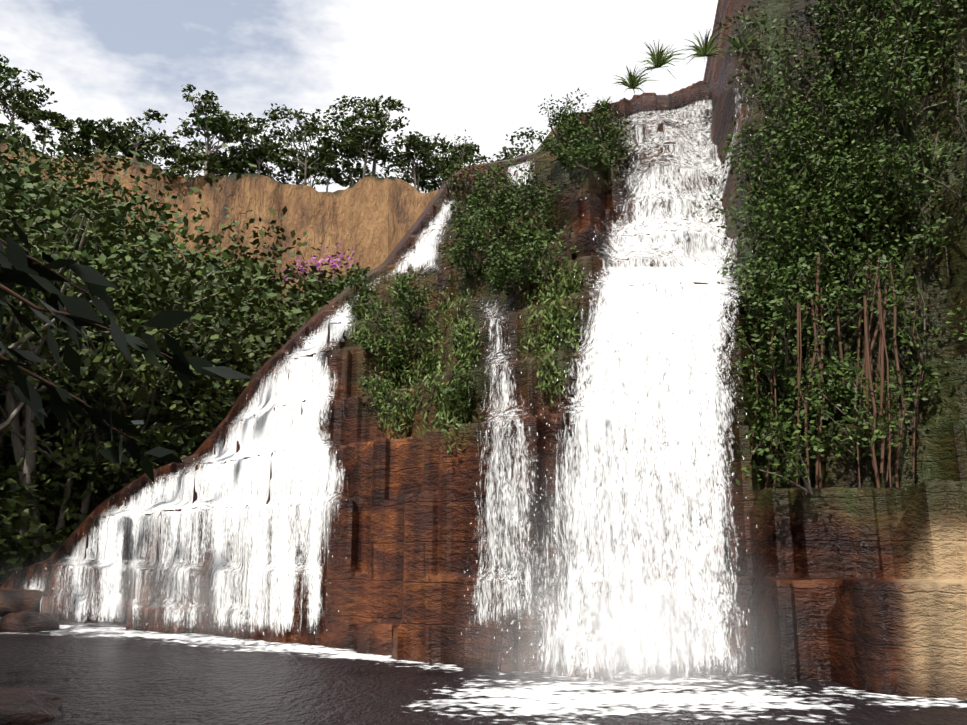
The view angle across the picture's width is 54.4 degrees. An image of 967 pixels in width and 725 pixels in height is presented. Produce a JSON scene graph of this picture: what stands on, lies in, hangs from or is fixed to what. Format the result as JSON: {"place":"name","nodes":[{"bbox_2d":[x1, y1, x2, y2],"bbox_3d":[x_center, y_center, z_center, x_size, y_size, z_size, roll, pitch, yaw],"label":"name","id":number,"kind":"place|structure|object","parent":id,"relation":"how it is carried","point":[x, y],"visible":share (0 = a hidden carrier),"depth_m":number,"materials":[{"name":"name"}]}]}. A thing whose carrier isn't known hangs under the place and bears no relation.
{"place":"outdoors","nodes":[
{"label":"outdoors","id":0,"kind":"place"},
{"bbox_2d":[0,217,252,482],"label":"branch","id":1,"kind":"object","parent":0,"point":[77,318],"visible":1,"depth_m":2.51,"materials":[{"name":"green plant"}]},
{"bbox_2d":[0,143,438,583],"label":"distant cliff","id":2,"kind":"structure","parent":0,"point":[369,221],"depth_m":60.98,"materials":[{"name":"beige stone"}]},
{"bbox_2d":[0,54,542,584],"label":"forest trees","id":3,"kind":"object","parent":2,"relation":"on","point":[236,322],"visible":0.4,"depth_m":34.93,"materials":[{"name":"green plant"}]},
{"bbox_2d":[0,0,717,192],"label":"sky","id":4,"kind":"structure","parent":0,"point":[484,68],"materials":[{"name":"white"}]},
{"bbox_2d":[0,0,966,698],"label":"cliff rock","id":5,"kind":"object","parent":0,"point":[874,572],"visible":0.33,"depth_m":14.44,"materials":[{"name":"brown stone"}]},
{"bbox_2d":[14,200,456,640],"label":"water cascade","id":6,"kind":"object","parent":5,"relation":"on","point":[294,460],"visible":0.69,"depth_m":18.40,"materials":[{"name":"white liquid"}]},
{"bbox_2d":[18,51,773,679],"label":"water droplets","id":7,"kind":"object","parent":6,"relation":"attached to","point":[492,459],"visible":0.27,"depth_m":12.78,"materials":[{"name":"white liquid"}]},
{"bbox_2d":[472,303,545,634],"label":"waterfall","id":8,"kind":"object","parent":5,"relation":"on","point":[514,514],"visible":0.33,"depth_m":12.79,"materials":[{"name":"white liquid"}]},
{"bbox_2d":[507,159,534,187],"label":"small waterfall","id":9,"kind":"structure","parent":5,"relation":"on","point":[515,169],"depth_m":20.82,"materials":[{"name":"white liquid"}]},
{"bbox_2d":[498,53,752,681],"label":"waterfall","id":10,"kind":"object","parent":5,"relation":"on","point":[685,311],"visible":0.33,"depth_m":12.76,"materials":[{"name":"white liquid"}]},
{"bbox_2d":[488,28,769,171],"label":"spiky plants","id":11,"kind":"object","parent":5,"relation":"on","point":[658,59],"visible":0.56,"depth_m":20.57,"materials":[{"name":"green plant"}]},
{"bbox_2d":[344,0,966,494],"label":"cliff plants","id":12,"kind":"object","parent":5,"relation":"on","point":[898,48],"visible":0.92,"depth_m":15.38,"materials":[{"name":"green plant"}]},
{"bbox_2d":[750,254,921,488],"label":"hanging vines","id":13,"kind":"object","parent":5,"relation":"hanging from","point":[869,342],"visible":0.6,"depth_m":13.74,"materials":[{"name":"brown plant"}]},
{"bbox_2d":[0,617,966,724],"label":"pool water","id":14,"kind":"structure","parent":0,"point":[105,680],"depth_m":10.79,"materials":[{"name":"black liquid"}]},
{"bbox_2d":[0,589,62,724],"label":"boulders","id":15,"kind":"object","parent":14,"relation":"in","point":[23,706],"depth_m":18.29,"materials":[{"name":"stone"}]},
{"bbox_2d":[4,534,256,638],"bbox_3d":[-5.272,3.999,16.897,8.337,1.869,0.001,0,-11,-1],"label":"spray veil","id":16,"kind":"object","parent":14,"relation":"on","point":[157,593],"visible":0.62,"depth_m":16.86,"materials":[{"name":"white liquid"}]},
{"bbox_2d":[5,622,462,670],"bbox_3d":[-7.104,5.235,18.242,19.049,0.001,4.262,-9,-14,37],"label":"pool foam","id":17,"kind":"object","parent":14,"relation":"on","point":[347,654],"visible":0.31,"depth_m":15.88,"materials":[{"name":"white"}]},
{"bbox_2d":[405,667,854,724],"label":"pool foam","id":18,"kind":"object","parent":14,"relation":"on","point":[546,696],"visible":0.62,"depth_m":10.02,"materials":[{"name":"white"}]},
{"bbox_2d":[446,517,812,689],"bbox_3d":[1.692,2.748,10.836,4.450,1.948,0.001,0,-11,-1],"label":"spray veil","id":19,"kind":"object","parent":18,"relation":"on","point":[631,640],"visible":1,"depth_m":10.77,"materials":[{"name":"white liquid"}]},
{"bbox_2d":[491,411,772,684],"bbox_3d":[1.841,2.161,11.364,3.538,3.305,0.001,0,-11,-1],"label":"spray veil","id":20,"kind":"object","parent":18,"relation":"on","point":[643,550],"visible":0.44,"depth_m":11.34,"materials":[{"name":"white liquid"}]},
{"bbox_2d":[823,680,966,709],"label":"pool foam","id":21,"kind":"object","parent":14,"relation":"on","point":[914,703],"visible":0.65,"depth_m":9.96,"materials":[{"name":"white"}]}
]}

